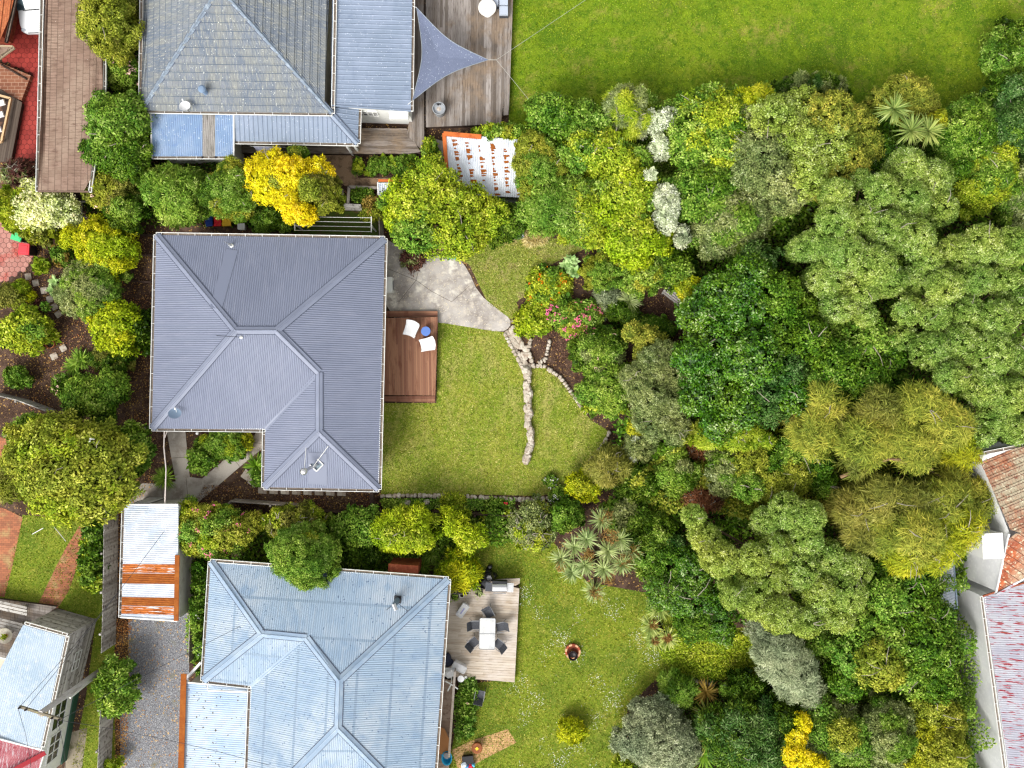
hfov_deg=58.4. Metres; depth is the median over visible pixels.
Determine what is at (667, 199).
shrub
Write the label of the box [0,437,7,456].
brick yard
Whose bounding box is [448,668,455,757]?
handrail
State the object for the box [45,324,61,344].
hosta plant
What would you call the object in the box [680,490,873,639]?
tree
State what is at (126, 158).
tree
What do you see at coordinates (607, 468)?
shrub
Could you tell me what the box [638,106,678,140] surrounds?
shrub
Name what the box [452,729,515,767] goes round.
yellow brick path
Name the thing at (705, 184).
tree
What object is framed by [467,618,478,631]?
dining chair
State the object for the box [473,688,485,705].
dining chair
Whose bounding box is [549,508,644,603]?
cabbage tree
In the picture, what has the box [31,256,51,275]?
topiary ball
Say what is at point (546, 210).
tree
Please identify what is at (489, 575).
covered heap
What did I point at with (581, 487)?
shrub
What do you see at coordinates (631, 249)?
tree
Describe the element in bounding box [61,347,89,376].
fern
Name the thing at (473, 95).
deck
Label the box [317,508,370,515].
boundary fence
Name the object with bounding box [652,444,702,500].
shrub
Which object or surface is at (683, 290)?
shrub
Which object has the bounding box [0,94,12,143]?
spa pool
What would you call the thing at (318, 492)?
stepping stone
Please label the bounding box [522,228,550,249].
ornamental grass
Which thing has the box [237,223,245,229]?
white tub
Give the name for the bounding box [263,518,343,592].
tree
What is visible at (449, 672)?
clothes airer
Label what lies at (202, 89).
roof vent
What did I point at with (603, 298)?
shrub
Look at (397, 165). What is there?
hedge
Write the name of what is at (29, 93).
red hexagon paving
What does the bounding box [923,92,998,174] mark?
tree
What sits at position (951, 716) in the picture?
tree
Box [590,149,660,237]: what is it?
tree
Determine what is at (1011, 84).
tree
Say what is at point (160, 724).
gravel drive
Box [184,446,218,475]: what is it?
shrub
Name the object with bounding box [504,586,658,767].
daisies
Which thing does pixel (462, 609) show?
storage box
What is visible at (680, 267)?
shrub
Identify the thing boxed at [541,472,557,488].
flowering plant
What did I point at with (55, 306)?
stepping stone
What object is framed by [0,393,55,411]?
edging
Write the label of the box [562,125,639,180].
tree
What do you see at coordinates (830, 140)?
tree
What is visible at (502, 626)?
dining chair
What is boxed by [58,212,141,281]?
shrub
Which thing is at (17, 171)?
bare shrub
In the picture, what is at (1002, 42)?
tree
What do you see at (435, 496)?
stone edging
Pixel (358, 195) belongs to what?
shrub
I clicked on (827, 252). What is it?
tree
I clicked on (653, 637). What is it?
cabbage tree
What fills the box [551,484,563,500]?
flowering plant
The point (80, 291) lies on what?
shrub
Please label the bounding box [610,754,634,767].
shrub
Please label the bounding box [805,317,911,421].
tree
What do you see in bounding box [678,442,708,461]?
dead shrub
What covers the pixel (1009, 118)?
tree
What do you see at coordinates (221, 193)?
tree
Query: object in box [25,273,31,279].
stepping stone
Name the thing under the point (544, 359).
stone edging
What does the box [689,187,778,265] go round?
tree
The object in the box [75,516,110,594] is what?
hedge
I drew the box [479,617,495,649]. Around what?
dining table
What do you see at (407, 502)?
rock group
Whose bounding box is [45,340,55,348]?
plant pot
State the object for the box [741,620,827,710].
shrub
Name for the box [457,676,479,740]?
shrub
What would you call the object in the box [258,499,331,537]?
shrub
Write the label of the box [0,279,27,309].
shrub
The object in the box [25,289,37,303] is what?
shrub
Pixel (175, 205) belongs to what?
rhododendron
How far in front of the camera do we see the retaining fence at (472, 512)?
49.19 m
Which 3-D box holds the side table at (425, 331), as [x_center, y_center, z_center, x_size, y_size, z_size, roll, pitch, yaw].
[-4.626,-2.833,49.362,0.510,0.445,0.510,0,90,0]
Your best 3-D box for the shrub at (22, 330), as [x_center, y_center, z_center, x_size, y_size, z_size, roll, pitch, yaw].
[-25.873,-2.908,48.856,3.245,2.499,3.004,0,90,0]
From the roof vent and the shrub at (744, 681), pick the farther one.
the shrub at (744, 681)
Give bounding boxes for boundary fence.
[228,498,298,506]
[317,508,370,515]
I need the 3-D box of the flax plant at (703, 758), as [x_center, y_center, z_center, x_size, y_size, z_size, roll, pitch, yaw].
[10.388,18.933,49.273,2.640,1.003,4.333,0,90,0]
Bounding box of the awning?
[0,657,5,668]
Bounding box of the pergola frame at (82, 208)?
[75,196,86,217]
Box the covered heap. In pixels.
[479,564,497,588]
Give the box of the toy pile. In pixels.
[461,762,474,767]
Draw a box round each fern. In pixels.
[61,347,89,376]
[242,452,261,476]
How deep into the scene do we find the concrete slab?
50.00 m
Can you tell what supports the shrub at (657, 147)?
on the garden bed at (10, 410)
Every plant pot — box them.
[0,634,7,639]
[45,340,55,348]
[450,590,459,601]
[474,588,484,599]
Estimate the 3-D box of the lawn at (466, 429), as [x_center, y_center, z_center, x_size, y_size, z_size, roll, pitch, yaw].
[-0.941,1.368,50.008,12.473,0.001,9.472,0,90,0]
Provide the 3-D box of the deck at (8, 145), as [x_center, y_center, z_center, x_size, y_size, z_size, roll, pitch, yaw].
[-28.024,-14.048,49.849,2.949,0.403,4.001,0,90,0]
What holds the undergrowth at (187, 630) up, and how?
on the garden bed at (10, 410)
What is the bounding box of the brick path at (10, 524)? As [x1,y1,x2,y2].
[0,508,22,596]
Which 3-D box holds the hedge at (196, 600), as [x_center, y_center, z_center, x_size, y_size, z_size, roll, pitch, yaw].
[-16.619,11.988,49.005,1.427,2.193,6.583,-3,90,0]
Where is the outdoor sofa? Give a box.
[493,0,507,17]
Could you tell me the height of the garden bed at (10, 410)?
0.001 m
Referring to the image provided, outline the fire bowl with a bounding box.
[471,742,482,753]
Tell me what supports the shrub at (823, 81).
on the garden bed at (10, 410)
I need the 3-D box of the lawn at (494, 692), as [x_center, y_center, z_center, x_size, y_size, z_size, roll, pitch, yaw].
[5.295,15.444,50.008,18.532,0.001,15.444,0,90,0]
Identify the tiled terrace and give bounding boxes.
[0,64,32,101]
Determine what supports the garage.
on the garden bed at (10, 410)
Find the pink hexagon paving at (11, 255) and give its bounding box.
[0,223,32,281]
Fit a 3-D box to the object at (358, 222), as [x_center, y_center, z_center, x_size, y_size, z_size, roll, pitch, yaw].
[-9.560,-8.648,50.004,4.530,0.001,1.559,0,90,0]
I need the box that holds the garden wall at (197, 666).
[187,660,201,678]
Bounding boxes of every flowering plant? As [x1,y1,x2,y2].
[483,495,508,509]
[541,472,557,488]
[547,490,560,504]
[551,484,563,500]
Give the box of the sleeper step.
[370,492,381,513]
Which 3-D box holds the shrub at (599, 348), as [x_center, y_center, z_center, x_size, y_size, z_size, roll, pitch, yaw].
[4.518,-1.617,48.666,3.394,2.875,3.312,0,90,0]
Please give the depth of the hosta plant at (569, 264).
49.48 m
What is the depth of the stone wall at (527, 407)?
49.61 m
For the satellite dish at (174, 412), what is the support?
attached to the house at (296, 372)
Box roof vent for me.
[198,85,207,94]
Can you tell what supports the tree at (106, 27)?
on the garden bed at (10, 410)
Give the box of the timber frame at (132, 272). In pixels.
[131,234,155,282]
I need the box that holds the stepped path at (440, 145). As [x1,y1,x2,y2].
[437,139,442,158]
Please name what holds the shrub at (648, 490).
on the garden bed at (10, 410)
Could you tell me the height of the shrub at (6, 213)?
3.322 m
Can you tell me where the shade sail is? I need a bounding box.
[410,0,584,102]
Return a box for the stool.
[458,675,463,681]
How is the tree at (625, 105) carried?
on the lawn at (672, 75)
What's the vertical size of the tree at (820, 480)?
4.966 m
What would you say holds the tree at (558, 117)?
on the lawn at (672, 75)
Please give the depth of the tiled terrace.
49.70 m
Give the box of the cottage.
[0,609,96,767]
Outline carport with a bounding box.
[178,673,247,767]
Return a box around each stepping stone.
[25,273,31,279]
[32,279,38,286]
[40,287,47,293]
[46,296,53,302]
[50,352,57,359]
[51,303,58,310]
[54,310,62,317]
[59,344,66,351]
[241,469,250,480]
[258,487,266,493]
[269,489,277,493]
[281,490,288,493]
[292,491,300,494]
[303,491,311,494]
[315,491,322,494]
[326,490,334,495]
[337,491,345,495]
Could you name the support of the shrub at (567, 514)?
on the garden bed at (10, 410)
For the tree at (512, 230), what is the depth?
47.51 m
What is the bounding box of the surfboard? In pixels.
[439,727,448,754]
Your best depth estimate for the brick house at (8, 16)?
48.44 m
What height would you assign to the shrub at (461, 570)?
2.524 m
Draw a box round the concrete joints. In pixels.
[162,268,466,499]
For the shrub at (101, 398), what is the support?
on the garden bed at (10, 410)
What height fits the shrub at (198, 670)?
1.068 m
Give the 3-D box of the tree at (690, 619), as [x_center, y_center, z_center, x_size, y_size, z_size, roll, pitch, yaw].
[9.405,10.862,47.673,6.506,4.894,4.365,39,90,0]
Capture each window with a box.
[45,728,62,765]
[50,697,68,732]
[71,649,82,671]
[174,159,200,160]
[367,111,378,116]
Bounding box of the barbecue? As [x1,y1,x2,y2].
[485,579,513,593]
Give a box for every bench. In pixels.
[0,601,26,615]
[0,618,23,631]
[661,290,679,305]
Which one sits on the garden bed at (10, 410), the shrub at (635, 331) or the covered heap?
the shrub at (635, 331)
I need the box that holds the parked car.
[17,0,39,34]
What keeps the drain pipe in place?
on the tiled terrace
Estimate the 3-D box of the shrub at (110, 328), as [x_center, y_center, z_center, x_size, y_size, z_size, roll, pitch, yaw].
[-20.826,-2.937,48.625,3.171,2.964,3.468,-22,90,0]
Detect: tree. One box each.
[0,407,149,530]
[75,0,145,67]
[77,131,154,184]
[81,88,156,151]
[118,419,157,477]
[197,154,268,223]
[242,145,336,227]
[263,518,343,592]
[286,144,310,159]
[301,169,346,215]
[368,500,444,554]
[375,151,510,263]
[437,504,490,557]
[488,196,528,249]
[509,128,569,205]
[512,171,614,253]
[522,90,608,147]
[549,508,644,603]
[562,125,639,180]
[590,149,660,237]
[598,496,650,539]
[601,81,653,144]
[602,213,674,275]
[614,337,691,448]
[622,502,682,582]
[639,599,680,651]
[642,533,737,649]
[656,84,752,172]
[668,238,833,446]
[669,160,739,226]
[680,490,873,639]
[682,419,782,455]
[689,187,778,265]
[692,694,786,767]
[702,447,746,500]
[728,83,886,217]
[730,431,839,504]
[778,377,986,526]
[783,146,959,328]
[802,694,876,766]
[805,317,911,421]
[819,552,966,706]
[821,471,997,580]
[854,688,919,767]
[862,69,941,128]
[864,133,909,182]
[874,92,944,147]
[888,222,1023,448]
[888,685,977,767]
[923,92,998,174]
[927,148,974,187]
[951,141,1023,222]
[977,15,1023,80]
[978,67,1023,106]
[983,94,1023,160]
[994,160,1023,234]
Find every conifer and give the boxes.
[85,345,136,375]
[602,297,642,329]
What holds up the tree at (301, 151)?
on the garden bed at (10, 410)
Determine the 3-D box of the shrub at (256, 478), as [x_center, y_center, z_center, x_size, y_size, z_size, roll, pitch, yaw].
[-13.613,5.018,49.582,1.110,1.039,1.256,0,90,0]
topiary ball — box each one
[10,278,31,295]
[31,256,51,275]
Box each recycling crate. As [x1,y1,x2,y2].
[205,216,215,226]
[213,216,222,226]
[222,218,231,226]
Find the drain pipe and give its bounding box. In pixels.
[1,64,26,79]
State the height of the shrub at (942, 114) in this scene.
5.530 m
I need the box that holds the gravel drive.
[120,613,188,767]
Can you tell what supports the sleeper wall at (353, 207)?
on the garden bed at (10, 410)
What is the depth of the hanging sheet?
48.18 m
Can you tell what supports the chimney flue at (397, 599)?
on the house at (346, 669)
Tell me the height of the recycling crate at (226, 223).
0.500 m
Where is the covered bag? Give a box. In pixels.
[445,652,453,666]
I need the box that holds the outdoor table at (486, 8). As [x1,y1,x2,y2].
[478,0,495,16]
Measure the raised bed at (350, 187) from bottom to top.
0.180 m
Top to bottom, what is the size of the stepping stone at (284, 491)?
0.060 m
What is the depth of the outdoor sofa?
49.03 m
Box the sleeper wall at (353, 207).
[344,203,361,210]
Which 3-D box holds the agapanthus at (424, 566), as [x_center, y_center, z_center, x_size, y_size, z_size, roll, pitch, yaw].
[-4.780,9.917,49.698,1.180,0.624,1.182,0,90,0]
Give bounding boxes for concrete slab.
[66,728,86,767]
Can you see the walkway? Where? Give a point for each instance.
(446, 710)
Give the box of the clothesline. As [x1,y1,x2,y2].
[294,217,376,231]
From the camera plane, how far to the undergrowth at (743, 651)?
49.83 m
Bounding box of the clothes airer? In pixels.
[445,668,457,690]
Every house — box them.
[0,0,17,59]
[138,0,414,163]
[149,232,387,491]
[200,557,450,767]
[940,438,1023,767]
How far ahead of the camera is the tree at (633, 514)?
47.60 m
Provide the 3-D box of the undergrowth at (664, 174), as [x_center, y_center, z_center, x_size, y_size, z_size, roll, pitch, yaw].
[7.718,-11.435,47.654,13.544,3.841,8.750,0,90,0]
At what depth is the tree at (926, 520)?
43.92 m
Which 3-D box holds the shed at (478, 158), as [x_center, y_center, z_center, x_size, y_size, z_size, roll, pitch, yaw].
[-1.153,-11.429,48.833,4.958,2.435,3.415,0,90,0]
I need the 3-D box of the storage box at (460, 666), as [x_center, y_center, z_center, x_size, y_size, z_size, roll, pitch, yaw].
[-2.830,15.207,49.341,0.800,0.517,0.420,28,90,0]
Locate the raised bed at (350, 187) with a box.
[342,185,376,203]
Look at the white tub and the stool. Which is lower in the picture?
the stool
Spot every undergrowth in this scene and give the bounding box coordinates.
[78,0,140,224]
[141,159,276,228]
[183,558,206,663]
[203,510,515,571]
[380,496,515,510]
[453,682,463,745]
[519,90,1023,767]
[531,80,793,249]
[626,419,897,526]
[632,678,771,767]
[659,625,765,680]
[781,551,996,767]
[971,86,1023,233]
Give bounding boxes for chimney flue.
[300,447,327,474]
[388,595,405,610]
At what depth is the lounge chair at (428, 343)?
49.22 m
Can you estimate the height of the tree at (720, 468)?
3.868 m
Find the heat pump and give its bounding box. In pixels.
[387,277,393,292]
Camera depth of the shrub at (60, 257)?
49.08 m
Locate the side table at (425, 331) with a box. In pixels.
[421,326,430,335]
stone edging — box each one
[380,493,549,501]
[503,333,522,368]
[511,320,587,414]
[537,339,550,363]
[588,430,610,460]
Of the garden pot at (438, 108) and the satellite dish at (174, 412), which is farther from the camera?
the garden pot at (438, 108)
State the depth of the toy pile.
49.64 m
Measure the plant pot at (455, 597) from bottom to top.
0.579 m
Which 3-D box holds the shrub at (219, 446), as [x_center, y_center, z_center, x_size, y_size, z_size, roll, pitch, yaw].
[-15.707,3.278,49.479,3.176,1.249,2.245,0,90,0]
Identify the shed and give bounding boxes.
[118,497,194,621]
[442,131,528,202]
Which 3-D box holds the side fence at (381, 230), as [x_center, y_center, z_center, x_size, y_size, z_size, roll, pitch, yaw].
[-7.090,-8.339,49.290,0.165,1.620,1.138,-3,90,0]
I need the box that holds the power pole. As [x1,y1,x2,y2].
[17,533,266,767]
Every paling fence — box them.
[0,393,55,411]
[95,708,113,767]
[99,471,120,652]
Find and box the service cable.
[163,431,166,503]
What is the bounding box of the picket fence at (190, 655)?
[186,612,194,662]
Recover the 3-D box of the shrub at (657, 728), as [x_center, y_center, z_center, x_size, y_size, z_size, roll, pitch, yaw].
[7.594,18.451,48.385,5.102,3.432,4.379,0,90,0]
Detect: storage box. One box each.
[451,659,466,673]
[456,602,468,617]
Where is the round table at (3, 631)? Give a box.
[0,628,12,643]
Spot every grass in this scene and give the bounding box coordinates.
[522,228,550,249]
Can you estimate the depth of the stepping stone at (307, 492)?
49.95 m
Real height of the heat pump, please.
0.800 m
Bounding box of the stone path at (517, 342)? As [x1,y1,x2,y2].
[504,325,531,369]
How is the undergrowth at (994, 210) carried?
on the undergrowth at (805, 218)
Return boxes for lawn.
[0,515,114,767]
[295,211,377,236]
[381,323,607,495]
[449,532,760,767]
[460,238,582,318]
[509,0,1023,141]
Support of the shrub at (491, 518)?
on the garden bed at (10, 410)
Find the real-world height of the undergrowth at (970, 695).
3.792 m
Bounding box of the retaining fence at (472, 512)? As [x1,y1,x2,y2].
[433,509,506,516]
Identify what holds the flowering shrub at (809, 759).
on the garden bed at (10, 410)
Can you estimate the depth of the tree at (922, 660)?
44.68 m
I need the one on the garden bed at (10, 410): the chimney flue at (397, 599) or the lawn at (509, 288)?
the lawn at (509, 288)
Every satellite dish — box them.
[168,407,180,418]
[179,99,189,111]
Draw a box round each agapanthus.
[417,556,432,573]
[423,547,438,564]
[431,556,444,571]
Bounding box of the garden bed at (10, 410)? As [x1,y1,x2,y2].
[0,0,1023,767]
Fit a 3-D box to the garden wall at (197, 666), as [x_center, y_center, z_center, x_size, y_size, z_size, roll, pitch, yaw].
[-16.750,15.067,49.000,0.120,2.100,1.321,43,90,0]
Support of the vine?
on the garden bed at (10, 410)
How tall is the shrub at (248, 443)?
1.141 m
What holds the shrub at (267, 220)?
on the garden bed at (10, 410)
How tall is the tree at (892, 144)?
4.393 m
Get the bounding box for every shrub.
[0,153,35,187]
[0,184,20,235]
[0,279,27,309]
[0,301,58,357]
[0,466,23,506]
[1,365,35,389]
[2,410,36,444]
[7,176,84,232]
[18,226,61,248]
[20,298,45,314]
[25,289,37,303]
[47,243,74,267]
[50,257,133,322]
[50,372,71,396]
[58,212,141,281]
[59,365,133,423]
[80,169,140,213]
[85,298,142,363]
[100,188,152,237]
[103,755,124,767]
[107,54,138,96]
[132,307,151,356]
[177,494,264,560]
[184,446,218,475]
[193,431,246,463]
[193,658,200,677]
[239,432,254,451]
[247,204,296,233]
[249,467,261,487]
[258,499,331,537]
[325,503,381,553]
[336,543,387,569]
[350,186,374,203]
[358,195,386,223]
[398,245,426,276]
[433,545,484,595]
[438,490,467,510]
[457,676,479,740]
[476,506,505,527]
[503,492,557,551]
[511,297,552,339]
[524,262,573,310]
[546,494,585,534]
[555,715,589,746]
[560,467,602,504]
[566,324,628,379]
[571,360,636,421]
[577,245,621,294]
[581,440,636,491]
[591,287,621,322]
[608,691,703,767]
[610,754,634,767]
[611,250,668,301]
[613,459,662,505]
[621,319,671,372]
[622,432,659,464]
[625,414,652,435]
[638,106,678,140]
[639,313,678,337]
[643,166,658,184]
[647,132,669,162]
[651,182,681,236]
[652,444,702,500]
[656,667,700,712]
[658,246,699,295]
[672,223,692,250]
[674,275,700,302]
[674,480,728,517]
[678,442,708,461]
[718,665,770,703]
[733,80,775,105]
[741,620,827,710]
[766,689,801,734]
[768,69,852,99]
[781,711,829,767]
[902,108,948,140]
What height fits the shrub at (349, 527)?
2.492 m
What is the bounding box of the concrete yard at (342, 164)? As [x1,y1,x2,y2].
[310,155,428,185]
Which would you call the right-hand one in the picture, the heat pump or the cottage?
the heat pump
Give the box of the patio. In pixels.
[384,240,510,330]
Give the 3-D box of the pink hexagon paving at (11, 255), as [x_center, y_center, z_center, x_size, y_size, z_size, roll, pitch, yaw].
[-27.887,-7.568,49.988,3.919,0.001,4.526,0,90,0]
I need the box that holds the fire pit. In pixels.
[565,643,580,660]
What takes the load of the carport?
on the garden bed at (10, 410)
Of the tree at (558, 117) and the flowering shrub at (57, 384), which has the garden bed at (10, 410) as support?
the flowering shrub at (57, 384)
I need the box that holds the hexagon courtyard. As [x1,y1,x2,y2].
[0,228,34,280]
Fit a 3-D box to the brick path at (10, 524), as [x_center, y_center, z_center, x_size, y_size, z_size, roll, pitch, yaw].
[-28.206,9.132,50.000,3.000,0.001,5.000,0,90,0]
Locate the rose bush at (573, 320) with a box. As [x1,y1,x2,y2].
[544,292,604,343]
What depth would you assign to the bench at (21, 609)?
49.13 m
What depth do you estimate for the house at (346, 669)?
46.43 m
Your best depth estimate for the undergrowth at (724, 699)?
49.64 m
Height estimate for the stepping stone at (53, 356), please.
0.060 m
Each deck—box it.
[0,89,23,162]
[0,598,57,656]
[241,128,421,155]
[381,311,437,402]
[407,0,512,150]
[442,578,519,681]
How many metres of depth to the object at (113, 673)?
48.04 m
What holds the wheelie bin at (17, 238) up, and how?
on the pink hexagon paving at (11, 255)
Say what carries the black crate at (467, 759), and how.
on the yellow brick path at (493, 739)
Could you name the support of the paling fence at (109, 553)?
on the garden bed at (10, 410)
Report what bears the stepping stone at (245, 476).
on the garden bed at (10, 410)
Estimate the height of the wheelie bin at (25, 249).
1.020 m
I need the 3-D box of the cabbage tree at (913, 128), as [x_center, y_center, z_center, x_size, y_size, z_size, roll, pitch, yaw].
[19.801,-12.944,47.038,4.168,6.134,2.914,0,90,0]
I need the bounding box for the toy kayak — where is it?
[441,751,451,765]
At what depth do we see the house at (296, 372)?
46.47 m
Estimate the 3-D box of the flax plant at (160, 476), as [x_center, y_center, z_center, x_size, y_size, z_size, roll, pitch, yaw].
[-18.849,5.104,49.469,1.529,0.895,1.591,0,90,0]
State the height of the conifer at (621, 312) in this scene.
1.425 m
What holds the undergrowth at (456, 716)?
on the garden bed at (10, 410)
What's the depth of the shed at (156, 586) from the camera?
47.60 m
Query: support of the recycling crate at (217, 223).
on the garden bed at (10, 410)
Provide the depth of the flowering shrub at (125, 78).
47.58 m
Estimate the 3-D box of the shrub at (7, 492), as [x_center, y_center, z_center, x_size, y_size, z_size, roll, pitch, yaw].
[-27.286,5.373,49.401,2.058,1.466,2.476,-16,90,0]
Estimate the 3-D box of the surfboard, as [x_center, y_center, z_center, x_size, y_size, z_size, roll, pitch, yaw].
[-3.626,19.174,49.280,0.600,0.160,1.500,0,90,0]
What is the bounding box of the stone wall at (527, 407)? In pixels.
[521,366,534,464]
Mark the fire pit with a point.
(575, 653)
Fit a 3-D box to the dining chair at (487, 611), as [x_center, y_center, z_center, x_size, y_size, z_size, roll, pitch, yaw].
[-1.277,12.238,49.160,0.552,0.892,0.738,-28,90,0]
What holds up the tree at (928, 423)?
on the garden bed at (10, 410)
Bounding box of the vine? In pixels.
[470,120,543,141]
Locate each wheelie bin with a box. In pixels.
[10,232,27,242]
[18,243,36,255]
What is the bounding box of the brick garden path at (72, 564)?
[39,527,82,607]
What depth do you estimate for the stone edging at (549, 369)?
49.83 m
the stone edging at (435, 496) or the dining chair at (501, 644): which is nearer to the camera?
the dining chair at (501, 644)
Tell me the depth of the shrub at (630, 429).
47.87 m
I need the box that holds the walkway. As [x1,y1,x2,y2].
[435,677,452,767]
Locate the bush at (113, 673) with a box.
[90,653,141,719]
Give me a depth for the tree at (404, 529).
47.21 m
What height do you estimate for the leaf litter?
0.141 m
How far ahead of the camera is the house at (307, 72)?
46.80 m
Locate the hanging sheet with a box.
[254,146,279,152]
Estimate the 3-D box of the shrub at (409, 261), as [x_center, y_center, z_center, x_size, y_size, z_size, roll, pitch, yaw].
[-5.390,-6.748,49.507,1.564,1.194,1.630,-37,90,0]
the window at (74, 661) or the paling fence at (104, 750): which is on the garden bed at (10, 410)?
the paling fence at (104, 750)
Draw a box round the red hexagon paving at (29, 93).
[2,16,38,163]
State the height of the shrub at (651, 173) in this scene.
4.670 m
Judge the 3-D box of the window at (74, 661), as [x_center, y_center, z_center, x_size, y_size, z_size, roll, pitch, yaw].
[-23.134,14.681,48.650,0.072,0.770,1.072,14,90,0]
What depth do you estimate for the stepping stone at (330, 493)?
49.95 m
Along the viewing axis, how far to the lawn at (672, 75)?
50.01 m
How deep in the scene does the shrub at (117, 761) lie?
49.04 m
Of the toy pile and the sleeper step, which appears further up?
the sleeper step
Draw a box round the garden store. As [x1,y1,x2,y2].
[377,179,403,195]
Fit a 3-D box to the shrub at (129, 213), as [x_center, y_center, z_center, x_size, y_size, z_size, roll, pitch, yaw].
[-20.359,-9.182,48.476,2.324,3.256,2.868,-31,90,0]
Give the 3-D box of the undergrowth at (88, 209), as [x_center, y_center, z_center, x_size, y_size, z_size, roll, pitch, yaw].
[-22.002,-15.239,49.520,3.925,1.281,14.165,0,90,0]
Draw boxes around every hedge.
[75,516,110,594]
[187,555,206,659]
[351,152,420,177]
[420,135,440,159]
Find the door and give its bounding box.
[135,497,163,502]
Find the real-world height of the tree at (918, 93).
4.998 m
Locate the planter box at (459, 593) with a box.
[450,589,470,594]
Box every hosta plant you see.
[45,275,60,296]
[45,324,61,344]
[559,254,580,277]
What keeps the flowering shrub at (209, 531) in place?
on the garden bed at (10, 410)
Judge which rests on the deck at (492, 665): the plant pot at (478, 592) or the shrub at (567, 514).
the plant pot at (478, 592)
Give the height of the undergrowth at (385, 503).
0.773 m
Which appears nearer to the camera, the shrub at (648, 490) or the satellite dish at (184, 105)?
the satellite dish at (184, 105)
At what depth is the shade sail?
47.34 m
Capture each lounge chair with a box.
[403,319,418,337]
[419,336,435,351]
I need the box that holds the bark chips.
[4,232,686,509]
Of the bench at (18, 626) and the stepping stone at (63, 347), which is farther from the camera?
the stepping stone at (63, 347)
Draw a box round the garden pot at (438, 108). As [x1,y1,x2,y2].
[432,102,444,116]
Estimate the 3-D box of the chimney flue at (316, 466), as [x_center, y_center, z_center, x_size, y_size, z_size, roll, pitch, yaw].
[-9.887,3.825,46.011,1.285,1.350,1.395,0,90,0]
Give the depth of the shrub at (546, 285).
49.40 m
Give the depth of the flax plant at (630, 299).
49.06 m
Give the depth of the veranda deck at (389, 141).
49.51 m
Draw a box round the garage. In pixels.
[35,0,124,197]
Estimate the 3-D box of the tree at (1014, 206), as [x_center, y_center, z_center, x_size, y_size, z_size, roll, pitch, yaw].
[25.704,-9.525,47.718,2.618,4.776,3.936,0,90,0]
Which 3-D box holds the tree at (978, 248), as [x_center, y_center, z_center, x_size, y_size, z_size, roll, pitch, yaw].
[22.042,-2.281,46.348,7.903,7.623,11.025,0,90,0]
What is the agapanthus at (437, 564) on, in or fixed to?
on the garden bed at (10, 410)
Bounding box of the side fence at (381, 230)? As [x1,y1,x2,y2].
[378,219,383,235]
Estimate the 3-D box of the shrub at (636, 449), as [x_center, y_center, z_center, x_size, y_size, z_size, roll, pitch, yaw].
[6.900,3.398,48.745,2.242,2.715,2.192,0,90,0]
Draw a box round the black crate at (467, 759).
[462,754,473,764]
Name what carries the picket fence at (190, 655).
on the garden bed at (10, 410)
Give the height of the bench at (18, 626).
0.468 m
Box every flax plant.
[151,464,176,489]
[616,291,641,313]
[689,696,720,767]
[694,678,720,706]
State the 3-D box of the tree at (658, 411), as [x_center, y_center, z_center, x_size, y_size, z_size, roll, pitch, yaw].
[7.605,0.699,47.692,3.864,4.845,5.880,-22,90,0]
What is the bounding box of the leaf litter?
[22,232,377,766]
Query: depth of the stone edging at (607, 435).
49.83 m
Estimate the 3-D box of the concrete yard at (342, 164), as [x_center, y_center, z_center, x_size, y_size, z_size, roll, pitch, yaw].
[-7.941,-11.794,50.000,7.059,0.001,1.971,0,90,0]
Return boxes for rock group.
[404,499,429,504]
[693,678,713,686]
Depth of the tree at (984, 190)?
45.71 m
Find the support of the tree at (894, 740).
on the garden bed at (10, 410)
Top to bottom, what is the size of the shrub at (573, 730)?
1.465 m
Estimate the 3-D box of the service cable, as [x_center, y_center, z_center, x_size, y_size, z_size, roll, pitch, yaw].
[-18.013,4.296,47.450,0.266,0.360,3.924,3,90,0]
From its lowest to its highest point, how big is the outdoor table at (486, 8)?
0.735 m
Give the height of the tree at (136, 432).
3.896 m
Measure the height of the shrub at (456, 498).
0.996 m
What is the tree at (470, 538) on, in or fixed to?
on the garden bed at (10, 410)
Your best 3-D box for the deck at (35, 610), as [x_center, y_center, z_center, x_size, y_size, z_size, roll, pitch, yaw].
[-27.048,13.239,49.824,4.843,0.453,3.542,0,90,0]
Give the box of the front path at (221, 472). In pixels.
[128,429,261,502]
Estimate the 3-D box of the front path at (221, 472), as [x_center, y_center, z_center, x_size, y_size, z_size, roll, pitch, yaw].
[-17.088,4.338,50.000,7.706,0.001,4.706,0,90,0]
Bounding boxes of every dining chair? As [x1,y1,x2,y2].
[464,633,478,652]
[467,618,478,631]
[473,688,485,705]
[481,604,495,617]
[495,635,506,654]
[496,619,508,632]
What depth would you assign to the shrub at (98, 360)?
48.39 m
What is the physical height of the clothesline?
1.743 m
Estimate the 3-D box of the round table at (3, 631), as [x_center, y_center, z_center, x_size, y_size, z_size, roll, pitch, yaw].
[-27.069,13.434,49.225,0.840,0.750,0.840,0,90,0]
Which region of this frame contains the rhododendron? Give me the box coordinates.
[134,160,209,230]
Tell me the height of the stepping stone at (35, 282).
0.060 m

